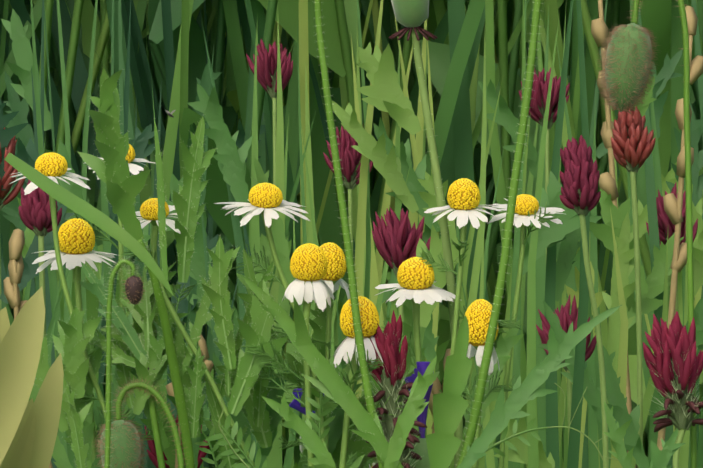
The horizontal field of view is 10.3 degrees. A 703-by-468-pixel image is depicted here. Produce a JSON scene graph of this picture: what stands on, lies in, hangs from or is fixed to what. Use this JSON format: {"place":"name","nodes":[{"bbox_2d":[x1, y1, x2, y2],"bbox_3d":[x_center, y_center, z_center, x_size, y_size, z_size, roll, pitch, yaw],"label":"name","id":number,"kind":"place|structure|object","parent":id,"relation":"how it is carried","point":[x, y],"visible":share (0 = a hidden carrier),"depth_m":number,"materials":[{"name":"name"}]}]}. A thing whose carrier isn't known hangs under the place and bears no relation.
{"place":"outdoors","nodes":[
{"label":"outdoors","id":0,"kind":"place"},
{"bbox_2d":[80,256,188,467],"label":"poppy plant","id":1,"kind":"object","parent":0,"point":[119,444],"visible":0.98,"depth_m":0.79,"materials":[{"name":"green plant"}]},
{"bbox_2d":[165,110,174,117],"bbox_3d":[-0.037,-0.025,0.803,0.002,0.002,0.001,0,8,2],"label":"insect","id":2,"kind":"object","parent":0,"point":[169,113],"visible":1,"depth_m":0.80},
{"bbox_2d":[289,388,323,452],"bbox_3d":[-0.017,0.205,0.898,0.035,0.349,0.024,0,8,2],"label":"purple flower","id":3,"kind":"object","parent":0,"point":[295,404],"visible":0.02,"depth_m":0.87,"materials":[{"name":"plant"}]},
{"bbox_2d":[0,0,702,467],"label":"meadow grass","id":4,"kind":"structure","parent":0,"point":[174,68],"depth_m":1.33,"materials":[{"name":"green plant"}]},
{"bbox_2d":[28,302,684,467],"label":"low poppy leaves","id":5,"kind":"object","parent":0,"point":[616,434],"visible":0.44,"depth_m":0.83,"materials":[{"name":"green plant"}]},
{"bbox_2d":[241,275,622,467],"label":"poppy leaves","id":6,"kind":"object","parent":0,"point":[450,404],"visible":0.98,"depth_m":0.78,"materials":[{"name":"green plant"}]},
{"bbox_2d":[596,0,696,467],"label":"poppy bud","id":7,"kind":"object","parent":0,"point":[628,62],"visible":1,"depth_m":0.80,"materials":[{"name":"green plant"}]},
{"label":"ground","id":8,"kind":"structure","parent":0,"visible":0},
{"bbox_2d":[0,127,24,309],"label":"flower","id":9,"kind":"object","parent":8,"relation":"on","point":[6,180],"visible":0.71,"depth_m":0.93,"materials":[{"name":"red plant"}]},
{"bbox_2d":[18,179,61,340],"bbox_3d":[-0.068,0.182,0.898,0.011,0.394,0.014,-5,10,-33],"label":"crimson clover","id":10,"kind":"object","parent":8,"relation":"on","point":[34,212],"visible":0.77,"depth_m":0.87,"materials":[{"name":"red plant"}]},
{"bbox_2d":[9,152,126,417],"bbox_3d":[-0.057,0.185,0.837,0.029,0.407,0.020,0,8,2],"label":"chamomile","id":11,"kind":"object","parent":8,"relation":"on","point":[52,166],"visible":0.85,"depth_m":0.81,"materials":[{"name":"white plant"}]},
{"bbox_2d":[32,218,142,462],"bbox_3d":[-0.057,0.190,0.860,0.025,0.390,0.021,0,8,2],"label":"chamomile","id":12,"kind":"object","parent":8,"relation":"on","point":[76,236],"visible":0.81,"depth_m":0.83,"materials":[{"name":"white plant"}]},
{"bbox_2d":[0,152,174,467],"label":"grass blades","id":13,"kind":"object","parent":8,"relation":"on","point":[28,431],"visible":0.98,"depth_m":0.66,"materials":[{"name":"green plant"}]},
{"bbox_2d":[65,144,171,440],"bbox_3d":[-0.048,0.181,0.869,0.025,0.405,0.019,4,9,26],"label":"chamomile","id":14,"kind":"object","parent":8,"relation":"on","point":[133,168],"visible":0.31,"depth_m":0.84,"materials":[{"name":"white plant"}]},
{"bbox_2d":[145,414,209,467],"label":"flower","id":15,"kind":"object","parent":8,"relation":"on","point":[153,455],"visible":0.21,"depth_m":0.87,"materials":[{"name":"plant"}]},
{"bbox_2d":[121,198,254,467],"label":"chamomile","id":16,"kind":"object","parent":8,"relation":"on","point":[148,211],"visible":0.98,"depth_m":0.80,"materials":[{"name":"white plant"}]},
{"bbox_2d":[34,67,374,467],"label":"poppy plant","id":17,"kind":"object","parent":8,"relation":"on","point":[240,385],"visible":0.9,"depth_m":0.80,"materials":[{"name":"green plant"}]},
{"bbox_2d":[246,39,292,184],"bbox_3d":[-0.031,0.132,1.270,0.024,0.391,0.025,3,8,19],"label":"crimson clover","id":18,"kind":"object","parent":8,"relation":"on","point":[267,70],"visible":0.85,"depth_m":1.25,"materials":[{"name":"red plant"}]},
{"bbox_2d":[214,182,326,447],"bbox_3d":[-0.013,0.188,0.837,0.032,0.401,0.028,0,8,2],"label":"chamomile","id":19,"kind":"object","parent":8,"relation":"on","point":[265,199],"visible":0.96,"depth_m":0.81,"materials":[{"name":"white plant"}]},
{"bbox_2d":[211,448,357,467],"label":"chamomile feathery leaves","id":20,"kind":"object","parent":8,"relation":"on","point":[352,458],"visible":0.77,"depth_m":0.80,"materials":[{"name":"green plant"}]},
{"bbox_2d":[241,243,333,467],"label":"chamomile","id":21,"kind":"object","parent":8,"relation":"on","point":[308,265],"visible":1,"depth_m":0.80,"materials":[{"name":"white plant"}]},
{"bbox_2d":[269,242,349,449],"bbox_3d":[-0.003,0.192,0.852,0.016,0.388,0.049,3,9,21],"label":"chamomile","id":22,"kind":"object","parent":8,"relation":"on","point":[336,267],"visible":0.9,"depth_m":0.81,"materials":[{"name":"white plant"}]},
{"bbox_2d":[323,125,372,251],"bbox_3d":[0.004,0.151,1.214,0.016,0.369,0.034,-6,10,-34],"label":"crimson clover","id":23,"kind":"object","parent":8,"relation":"on","point":[349,156],"visible":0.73,"depth_m":1.20,"materials":[{"name":"red plant"}]},
{"bbox_2d":[313,0,383,467],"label":"poppy stem","id":24,"kind":"object","parent":8,"relation":"on","point":[355,304],"visible":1,"depth_m":0.79,"materials":[{"name":"green plant"}]},
{"bbox_2d":[293,296,405,467],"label":"chamomile","id":25,"kind":"object","parent":8,"relation":"on","point":[346,349],"visible":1,"depth_m":0.79,"materials":[{"name":"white plant"}]},
{"bbox_2d":[0,0,702,467],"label":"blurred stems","id":26,"kind":"object","parent":8,"relation":"on","point":[556,276],"visible":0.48,"depth_m":1.05,"materials":[{"name":"green plant"}]},
{"bbox_2d":[3,0,702,467],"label":"dry grass stalks","id":27,"kind":"object","parent":8,"relation":"on","point":[607,180],"visible":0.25,"depth_m":0.89,"materials":[{"name":"plant"}]},
{"bbox_2d":[363,457,374,467],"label":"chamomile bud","id":28,"kind":"object","parent":8,"relation":"on","point":[369,461],"visible":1,"depth_m":0.81,"materials":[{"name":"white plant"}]},
{"bbox_2d":[358,361,433,467],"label":"purple flower","id":29,"kind":"object","parent":8,"relation":"on","point":[420,449],"visible":0.27,"depth_m":0.82,"materials":[{"name":"plant"}]},
{"bbox_2d":[365,310,427,467],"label":"crimson clover","id":30,"kind":"object","parent":8,"relation":"on","point":[388,375],"visible":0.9,"depth_m":0.80,"materials":[{"name":"red plant"}]},
{"bbox_2d":[176,349,618,467],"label":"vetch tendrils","id":31,"kind":"object","parent":8,"relation":"on","point":[212,437],"visible":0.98,"depth_m":0.80,"materials":[{"name":"green plant"}]},
{"bbox_2d":[372,207,430,337],"bbox_3d":[0.009,0.177,1.012,0.024,0.373,0.017,4,9,24],"label":"crimson clover","id":32,"kind":"object","parent":8,"relation":"on","point":[396,240],"visible":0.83,"depth_m":0.98,"materials":[{"name":"red plant"}]},
{"bbox_2d":[375,257,460,436],"bbox_3d":[0.016,0.193,0.866,0.021,0.382,0.039,4,9,25],"label":"chamomile","id":33,"kind":"object","parent":8,"relation":"on","point":[415,277],"visible":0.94,"depth_m":0.83,"materials":[{"name":"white plant"}]},
{"bbox_2d":[411,29,462,467],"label":"poppy stem","id":34,"kind":"object","parent":8,"relation":"on","point":[444,228],"visible":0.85,"depth_m":0.84,"materials":[{"name":"green plant"}]},
{"bbox_2d":[389,0,436,40],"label":"poppy seed head","id":35,"kind":"object","parent":34,"relation":"attached to","point":[410,15],"visible":1,"depth_m":0.83},
{"bbox_2d":[418,178,523,467],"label":"chamomile","id":36,"kind":"object","parent":8,"relation":"on","point":[463,197],"visible":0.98,"depth_m":0.83,"materials":[{"name":"white plant"}]},
{"bbox_2d":[439,299,514,467],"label":"chamomile","id":37,"kind":"object","parent":8,"relation":"on","point":[478,313],"visible":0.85,"depth_m":0.80,"materials":[{"name":"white plant"}]},
{"bbox_2d":[453,0,543,467],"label":"poppy stem","id":38,"kind":"object","parent":8,"relation":"on","point":[495,311],"visible":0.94,"depth_m":0.80,"materials":[{"name":"green plant"}]},
{"bbox_2d":[459,194,564,467],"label":"chamomile","id":39,"kind":"object","parent":8,"relation":"on","point":[527,209],"visible":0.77,"depth_m":0.84,"materials":[{"name":"white plant"}]},
{"bbox_2d":[519,67,569,254],"bbox_3d":[0.053,0.147,1.144,0.013,0.395,0.037,-4,9,-27],"label":"crimson clover","id":40,"kind":"object","parent":8,"relation":"on","point":[539,93],"visible":0.58,"depth_m":1.11,"materials":[{"name":"red plant"}]},
{"bbox_2d":[536,295,596,444],"bbox_3d":[0.047,0.191,0.978,0.026,0.355,0.015,0,8,2],"label":"crimson clover","id":41,"kind":"object","parent":8,"relation":"on","point":[566,318],"visible":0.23,"depth_m":0.95,"materials":[{"name":"red plant"}]},
{"bbox_2d":[560,135,608,467],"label":"crimson clover","id":42,"kind":"object","parent":8,"relation":"on","point":[580,196],"visible":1,"depth_m":0.86,"materials":[{"name":"plant"}]},
{"bbox_2d":[611,106,654,467],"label":"crimson clover","id":43,"kind":"object","parent":8,"relation":"on","point":[632,143],"visible":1,"depth_m":0.90,"materials":[{"name":"plant"}]},
{"bbox_2d":[646,183,697,442],"bbox_3d":[0.087,0.172,1.031,0.014,0.377,0.044,4,9,25],"label":"crimson clover","id":44,"kind":"object","parent":8,"relation":"on","point":[666,226],"visible":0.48,"depth_m":0.99,"materials":[{"name":"red plant"}]},
{"bbox_2d":[643,311,702,467],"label":"crimson clover","id":45,"kind":"object","parent":8,"relation":"on","point":[674,363],"visible":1,"depth_m":0.80,"materials":[{"name":"red plant"}]}
]}

